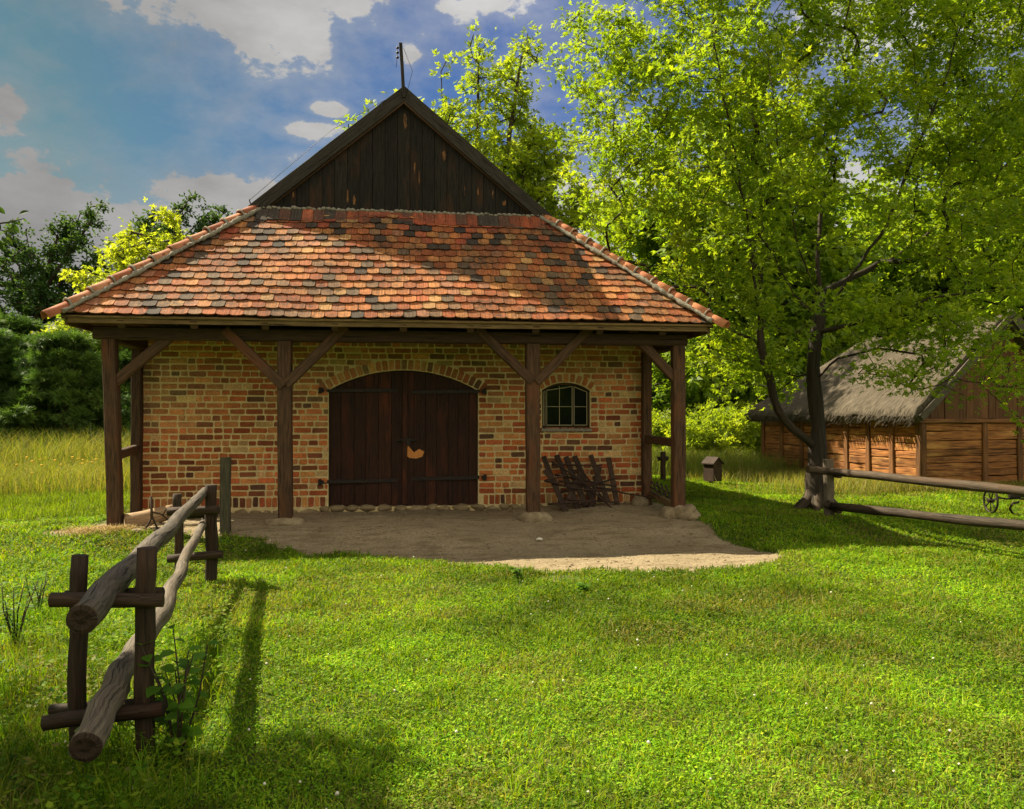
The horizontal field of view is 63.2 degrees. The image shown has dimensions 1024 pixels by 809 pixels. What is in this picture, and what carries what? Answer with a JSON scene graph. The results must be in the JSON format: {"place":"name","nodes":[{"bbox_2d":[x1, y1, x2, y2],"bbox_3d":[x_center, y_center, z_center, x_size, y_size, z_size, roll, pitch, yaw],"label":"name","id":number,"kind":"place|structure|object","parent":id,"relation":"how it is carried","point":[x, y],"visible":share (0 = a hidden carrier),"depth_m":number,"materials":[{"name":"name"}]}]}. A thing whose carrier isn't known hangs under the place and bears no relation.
{"place":"outdoors","nodes":[
{"label":"outdoors","id":0,"kind":"place"},
{"bbox_2d":[0,473,1023,808],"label":"lawn grass","id":1,"kind":"structure","parent":0,"point":[796,553],"depth_m":5.73,"materials":[{"name":"green plant"}]},
{"bbox_2d":[0,477,1023,808],"bbox_3d":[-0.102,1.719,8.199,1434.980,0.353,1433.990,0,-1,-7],"label":"ground","id":2,"kind":"structure","parent":0,"point":[572,545],"depth_m":6.84,"materials":[{"name":"green plant"}]},
{"bbox_2d":[0,207,27,250],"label":"overhanging tree","id":3,"kind":"object","parent":2,"relation":"on","point":[8,239],"visible":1,"depth_m":4.52,"materials":[{"name":"green plant"}]},
{"bbox_2d":[0,578,41,644],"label":"leafy plant","id":4,"kind":"object","parent":2,"relation":"on","point":[5,611],"visible":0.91,"depth_m":6.21,"materials":[{"name":"green plant"}]},
{"bbox_2d":[0,326,58,448],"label":"pine tree","id":5,"kind":"object","parent":2,"relation":"on","point":[7,353],"visible":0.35,"depth_m":25.78,"materials":[{"name":"green plant"}]},
{"bbox_2d":[20,572,49,611],"bbox_3d":[-4.155,1.678,7.290,0.245,0.385,0.234,0,-1,-7],"label":"leafy plant","id":6,"kind":"object","parent":2,"relation":"on","point":[39,595],"visible":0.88,"depth_m":7.27,"materials":[{"name":"green plant"}]},
{"bbox_2d":[0,309,70,444],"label":"pine tree","id":7,"kind":"object","parent":2,"relation":"on","point":[24,324],"visible":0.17,"depth_m":30.20,"materials":[{"name":"green plant"}]},
{"bbox_2d":[0,197,114,328],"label":"poplar tree","id":8,"kind":"object","parent":2,"relation":"on","point":[41,296],"visible":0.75,"depth_m":37.11,"materials":[{"name":"green plant"}]},
{"bbox_2d":[0,325,130,459],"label":"pine tree","id":9,"kind":"object","parent":2,"relation":"on","point":[67,361],"visible":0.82,"depth_m":24.81,"materials":[{"name":"green plant"}]},
{"bbox_2d":[15,454,123,473],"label":"meadow flowers","id":10,"kind":"object","parent":2,"relation":"on","point":[61,464],"visible":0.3,"depth_m":19.03,"materials":[{"name":"orange plant"}]},
{"bbox_2d":[37,313,130,424],"bbox_3d":[-15.555,-0.885,30.342,4.057,6.383,3.827,0,-1,-7],"label":"round tree","id":11,"kind":"object","parent":2,"relation":"on","point":[98,345],"visible":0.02,"depth_m":29.66,"materials":[{"name":"green plant"}]},
{"bbox_2d":[30,242,142,368],"bbox_3d":[-15.241,-2.044,32.139,7.122,8.748,6.796,0,-1,-7],"label":"round tree","id":12,"kind":"object","parent":2,"relation":"on","point":[88,279],"visible":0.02,"depth_m":31.51,"materials":[{"name":"green plant"}]},
{"bbox_2d":[80,348,130,427],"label":"pine tree","id":13,"kind":"object","parent":2,"relation":"on","point":[124,361],"visible":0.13,"depth_m":28.55,"materials":[{"name":"green plant"}]},
{"bbox_2d":[40,523,187,544],"bbox_3d":[-5.225,1.685,11.142,2.113,0.186,1.435,0,-1,-7],"label":"hay","id":14,"kind":"object","parent":2,"relation":"on","point":[96,528],"visible":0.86,"depth_m":11.00},
{"bbox_2d":[0,587,256,808],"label":"rough grass","id":15,"kind":"structure","parent":2,"relation":"on","point":[48,798],"depth_m":4.34,"materials":[{"name":"green plant"}]},
{"bbox_2d":[72,197,189,331],"bbox_3d":[-13.669,-2.875,33.507,7.611,10.497,7.977,1,-1,-43],"label":"round tree","id":16,"kind":"object","parent":2,"relation":"on","point":[138,247],"visible":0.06,"depth_m":32.74,"materials":[{"name":"green plant"}]},
{"bbox_2d":[40,484,223,762],"bbox_3d":[-2.706,1.357,6.531,0.599,1.209,5.915,0,-1,-16],"label":"pole fence","id":17,"kind":"object","parent":2,"relation":"on","point":[101,711],"visible":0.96,"depth_m":4.12,"materials":[{"name":"brown wood"}]},
{"bbox_2d":[131,528,143,532],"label":"slab","id":18,"kind":"structure","parent":2,"relation":"on","point":[136,530],"depth_m":10.98,"materials":[{"name":"stone"}]},
{"bbox_2d":[124,504,172,525],"bbox_3d":[-5.155,1.619,11.840,0.679,0.369,0.257,1,-1,-31],"label":"fallen log","id":19,"kind":"object","parent":2,"relation":"on","point":[139,518],"visible":0.55,"depth_m":11.72,"materials":[{"name":"beige wood"}]},
{"bbox_2d":[144,496,171,529],"bbox_3d":[-4.733,1.464,11.084,0.389,0.483,0.035,0,-1,-7],"label":"iron stand","id":20,"kind":"object","parent":2,"relation":"on","point":[152,512],"visible":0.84,"depth_m":11.07,"materials":[{"name":"black metal"}]},
{"bbox_2d":[114,189,232,264],"bbox_3d":[-15.983,-3.925,39.160,5.680,12.751,3.668,0,-1,-7],"label":"poplar tree","id":21,"kind":"object","parent":2,"relation":"on","point":[212,219],"visible":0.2,"depth_m":38.96,"materials":[{"name":"green plant"}]},
{"bbox_2d":[137,624,220,757],"bbox_3d":[-1.683,1.478,4.178,0.373,0.653,0.425,0,-1,-7],"label":"leafy plant","id":22,"kind":"object","parent":2,"relation":"on","point":[186,700],"visible":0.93,"depth_m":4.16,"materials":[{"name":"green plant"}]},
{"bbox_2d":[184,522,198,525],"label":"slab","id":23,"kind":"structure","parent":2,"relation":"on","point":[191,523],"depth_m":11.67,"materials":[{"name":"stone"}]},
{"bbox_2d":[220,457,231,534],"bbox_3d":[-3.879,1.291,11.268,0.139,1.151,0.133,0,-1,-7],"label":"wooden post","id":24,"kind":"object","parent":2,"relation":"on","point":[225,493],"visible":0.86,"depth_m":11.21,"materials":[{"name":"grey wood"}]},
{"bbox_2d":[264,516,305,525],"bbox_3d":[-3.240,1.684,11.888,0.599,0.179,0.410,0,-1,-7],"label":"footing stone","id":25,"kind":"object","parent":2,"relation":"on","point":[293,520],"visible":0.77,"depth_m":11.74,"materials":[{"name":"beige stone"}]},
{"bbox_2d":[40,43,729,526],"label":"brick barn","id":26,"kind":"structure","parent":2,"relation":"on","point":[404,297],"depth_m":13.24,"materials":[{"name":"brick"}]},
{"bbox_2d":[318,371,404,505],"bbox_3d":[-2.437,0.550,13.522,1.375,2.196,0.162,0,-1,-7],"label":"door leaf","id":27,"kind":"structure","parent":26,"relation":"in","point":[353,470],"depth_m":13.56,"materials":[{"name":"brown wood"}]},
{"bbox_2d":[405,371,486,505],"bbox_3d":[-1.084,0.557,13.698,1.325,2.206,0.161,0,-1,-7],"label":"door leaf","id":28,"kind":"structure","parent":26,"relation":"in","point":[451,405],"depth_m":13.72,"materials":[{"name":"brown wood"}]},
{"bbox_2d":[541,383,591,431],"bbox_3d":[0.905,0.041,13.949,0.857,0.822,0.150,0,-1,-7],"label":"window","id":29,"kind":"structure","parent":26,"relation":"in","point":[563,404],"depth_m":14.01,"materials":[{"name":"black glass"}]},
{"bbox_2d":[77,503,777,570],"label":"yard litter","id":30,"kind":"object","parent":2,"relation":"on","point":[438,513],"visible":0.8,"depth_m":11.38,"materials":[{"name":"stone"}]},
{"bbox_2d":[333,15,611,236],"bbox_3d":[-1.082,-5.321,26.712,9.070,14.965,4.441,0,-1,-7],"label":"tall tree","id":31,"kind":"object","parent":2,"relation":"on","point":[523,170],"visible":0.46,"depth_m":26.38,"materials":[{"name":"green plant"}]},
{"bbox_2d":[4,540,974,808],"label":"clover blossoms","id":32,"kind":"object","parent":2,"relation":"on","point":[496,700],"visible":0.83,"depth_m":4.93,"materials":[{"name":"white flower petals"}]},
{"bbox_2d":[0,424,1023,520],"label":"meadow grass","id":33,"kind":"structure","parent":2,"relation":"on","point":[64,481],"depth_m":18.80,"materials":[{"name":"green plant"}]},
{"bbox_2d":[508,566,522,578],"bbox_3d":[0.054,1.791,8.712,0.158,0.175,0.159,1,-1,-41],"label":"leafy plant","id":34,"kind":"object","parent":2,"relation":"on","point":[517,571],"visible":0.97,"depth_m":8.70,"materials":[{"name":"green plant"}]},
{"bbox_2d":[517,511,552,521],"bbox_3d":[0.356,1.697,12.348,0.551,0.243,0.408,0,-1,-7],"label":"footing stone","id":35,"kind":"object","parent":2,"relation":"on","point":[525,516],"visible":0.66,"depth_m":12.21,"materials":[{"name":"beige stone"}]},
{"bbox_2d":[541,455,595,510],"bbox_3d":[0.912,1.278,13.457,0.816,0.894,0.535,0,-1,-7],"label":"wooden rack","id":36,"kind":"object","parent":2,"relation":"on","point":[547,472],"visible":0.99,"depth_m":13.38,"materials":[{"name":"brown wood"}]},
{"bbox_2d":[545,480,647,497],"bbox_3d":[1.365,1.359,13.405,1.669,0.293,0.053,0,-1,-4],"label":"stick","id":37,"kind":"object","parent":36,"relation":"on","point":[547,481],"visible":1,"depth_m":13.38,"materials":[{"name":"brown wood"}]},
{"bbox_2d":[551,461,608,505],"bbox_3d":[1.191,1.334,13.411,1.131,0.839,0.059,0,-1,12],"label":"stick","id":38,"kind":"object","parent":2,"relation":"on","point":[574,475],"visible":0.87,"depth_m":13.44,"materials":[{"name":"brown wood"}]},
{"bbox_2d":[576,582,590,591],"bbox_3d":[0.681,1.783,8.042,0.152,0.117,0.162,1,-1,-41],"label":"leafy plant","id":39,"kind":"object","parent":2,"relation":"on","point":[581,585],"visible":0.96,"depth_m":8.04,"materials":[{"name":"green plant"}]},
{"bbox_2d":[552,454,619,508],"bbox_3d":[1.201,1.279,13.593,1.057,0.918,0.566,0,-1,-7],"label":"wooden rack","id":40,"kind":"object","parent":2,"relation":"on","point":[576,483],"visible":0.87,"depth_m":13.58,"materials":[{"name":"brown wood"}]},
{"bbox_2d":[578,466,611,507],"bbox_3d":[1.360,1.362,13.408,0.619,0.718,0.035,0,-1,26],"label":"stick","id":41,"kind":"object","parent":2,"relation":"on","point":[588,479],"visible":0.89,"depth_m":13.43,"materials":[{"name":"brown wood"}]},
{"bbox_2d":[631,496,648,505],"bbox_3d":[2.110,1.621,13.716,0.312,0.234,0.257,0,-1,-7],"label":"stone","id":42,"kind":"object","parent":2,"relation":"on","point":[640,500],"visible":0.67,"depth_m":13.63,"materials":[{"name":"grey stone"}]},
{"bbox_2d":[650,481,670,499],"bbox_3d":[2.426,1.453,13.531,0.290,0.400,0.370,0,-1,-7],"label":"lattice","id":43,"kind":"object","parent":2,"relation":"on","point":[659,491],"visible":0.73,"depth_m":13.55,"materials":[{"name":"brown wood"}]},
{"bbox_2d":[657,451,668,480],"bbox_3d":[3.660,1.549,20.196,0.282,0.814,0.116,0,-1,-7],"label":"tap post","id":44,"kind":"object","parent":2,"relation":"on","point":[662,458],"visible":0.86,"depth_m":20.15,"materials":[{"name":"brown wood"}]},
{"bbox_2d":[660,506,677,518],"bbox_3d":[2.406,1.669,12.647,0.334,0.246,0.376,0,-1,-7],"label":"footing stone","id":45,"kind":"object","parent":2,"relation":"on","point":[667,512],"visible":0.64,"depth_m":12.50,"materials":[{"name":"beige stone"}]},
{"bbox_2d":[652,408,697,451],"bbox_3d":[5.327,1.107,29.546,2.979,2.587,2.864,-1,-1,33],"label":"bush","id":46,"kind":"object","parent":2,"relation":"on","point":[659,424],"visible":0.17,"depth_m":28.85,"materials":[{"name":"green plant"}]},
{"bbox_2d":[673,504,701,520],"bbox_3d":[2.644,1.670,12.574,0.470,0.355,0.431,-1,-1,41],"label":"footing stone","id":47,"kind":"object","parent":2,"relation":"on","point":[689,512],"visible":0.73,"depth_m":12.44,"materials":[{"name":"beige stone"}]},
{"bbox_2d":[652,340,728,418],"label":"broadleaf tree","id":48,"kind":"object","parent":2,"relation":"on","point":[661,384],"visible":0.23,"depth_m":32.47,"materials":[{"name":"green plant"}]},
{"bbox_2d":[655,415,739,456],"bbox_3d":[6.162,1.257,27.736,2.864,2.156,2.979,0,-1,-7],"label":"bush","id":49,"kind":"object","parent":2,"relation":"on","point":[698,437],"visible":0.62,"depth_m":27.10,"materials":[{"name":"green plant"}]},
{"bbox_2d":[701,456,723,482],"bbox_3d":[4.742,1.608,19.666,0.374,0.749,0.374,1,-1,-36],"label":"wooden beehive","id":50,"kind":"object","parent":2,"relation":"on","point":[712,469],"visible":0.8,"depth_m":19.57,"materials":[{"name":"brown wood"}]},
{"bbox_2d":[686,395,760,456],"bbox_3d":[7.264,1.008,28.952,3.277,2.803,3.150,1,-1,-32],"label":"bush","id":51,"kind":"object","parent":2,"relation":"on","point":[741,432],"visible":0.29,"depth_m":28.45,"materials":[{"name":"green plant"}]},
{"bbox_2d":[589,48,896,416],"bbox_3d":[9.347,-6.318,36.586,14.428,17.730,14.206,0,-1,-26],"label":"broadleaf tree","id":52,"kind":"object","parent":2,"relation":"on","point":[840,261],"visible":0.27,"depth_m":33.09,"materials":[{"name":"green plant"}]},
{"bbox_2d":[728,398,760,455],"bbox_3d":[8.382,1.048,30.034,3.062,2.604,3.294,0,-1,-7],"label":"bush","id":53,"kind":"object","parent":2,"relation":"on","point":[758,440],"visible":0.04,"depth_m":29.37,"materials":[{"name":"green plant"}]},
{"bbox_2d":[710,337,795,412],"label":"broadleaf tree","id":54,"kind":"object","parent":2,"relation":"on","point":[758,399],"visible":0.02,"depth_m":35.23,"materials":[{"name":"green plant"}]},
{"bbox_2d":[533,0,1023,511],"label":"maple tree","id":55,"kind":"object","parent":2,"relation":"on","point":[757,70],"visible":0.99,"depth_m":13.61,"materials":[{"name":"green plant"}]},
{"bbox_2d":[787,262,886,381],"bbox_3d":[14.278,-2.571,39.976,8.245,10.132,8.118,0,-1,14],"label":"broadleaf tree","id":56,"kind":"object","parent":2,"relation":"on","point":[850,340],"depth_m":37.52,"materials":[{"name":"green plant"}]},
{"bbox_2d":[744,309,1023,482],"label":"thatched barn","id":57,"kind":"structure","parent":2,"relation":"on","point":[871,428],"depth_m":19.09,"materials":[{"name":"brown wood"}]},
{"bbox_2d":[795,165,985,356],"bbox_3d":[17.999,-4.991,42.483,12.367,15.197,12.177,0,-1,28],"label":"broadleaf tree","id":58,"kind":"object","parent":2,"relation":"on","point":[898,284],"visible":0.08,"depth_m":39.34,"materials":[{"name":"green plant"}]},
{"bbox_2d":[806,459,1023,530],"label":"rail fence","id":59,"kind":"object","parent":2,"relation":"on","point":[828,471],"visible":0.99,"depth_m":11.15,"materials":[{"name":"brown wood"}]},
{"bbox_2d":[848,81,1023,325],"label":"broadleaf tree","id":60,"kind":"object","parent":2,"relation":"on","point":[939,282],"visible":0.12,"depth_m":38.62,"materials":[{"name":"green plant"}]},
{"bbox_2d":[983,492,1023,513],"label":"wheeled cultivator","id":61,"kind":"object","parent":2,"relation":"on","point":[990,500],"visible":0.81,"depth_m":13.95,"materials":[{"name":"black metal"}]},
{"bbox_2d":[0,0,1023,331],"label":"sky","id":62,"kind":"structure","parent":0,"point":[124,102],"materials":[{"name":"blue"}]}
]}

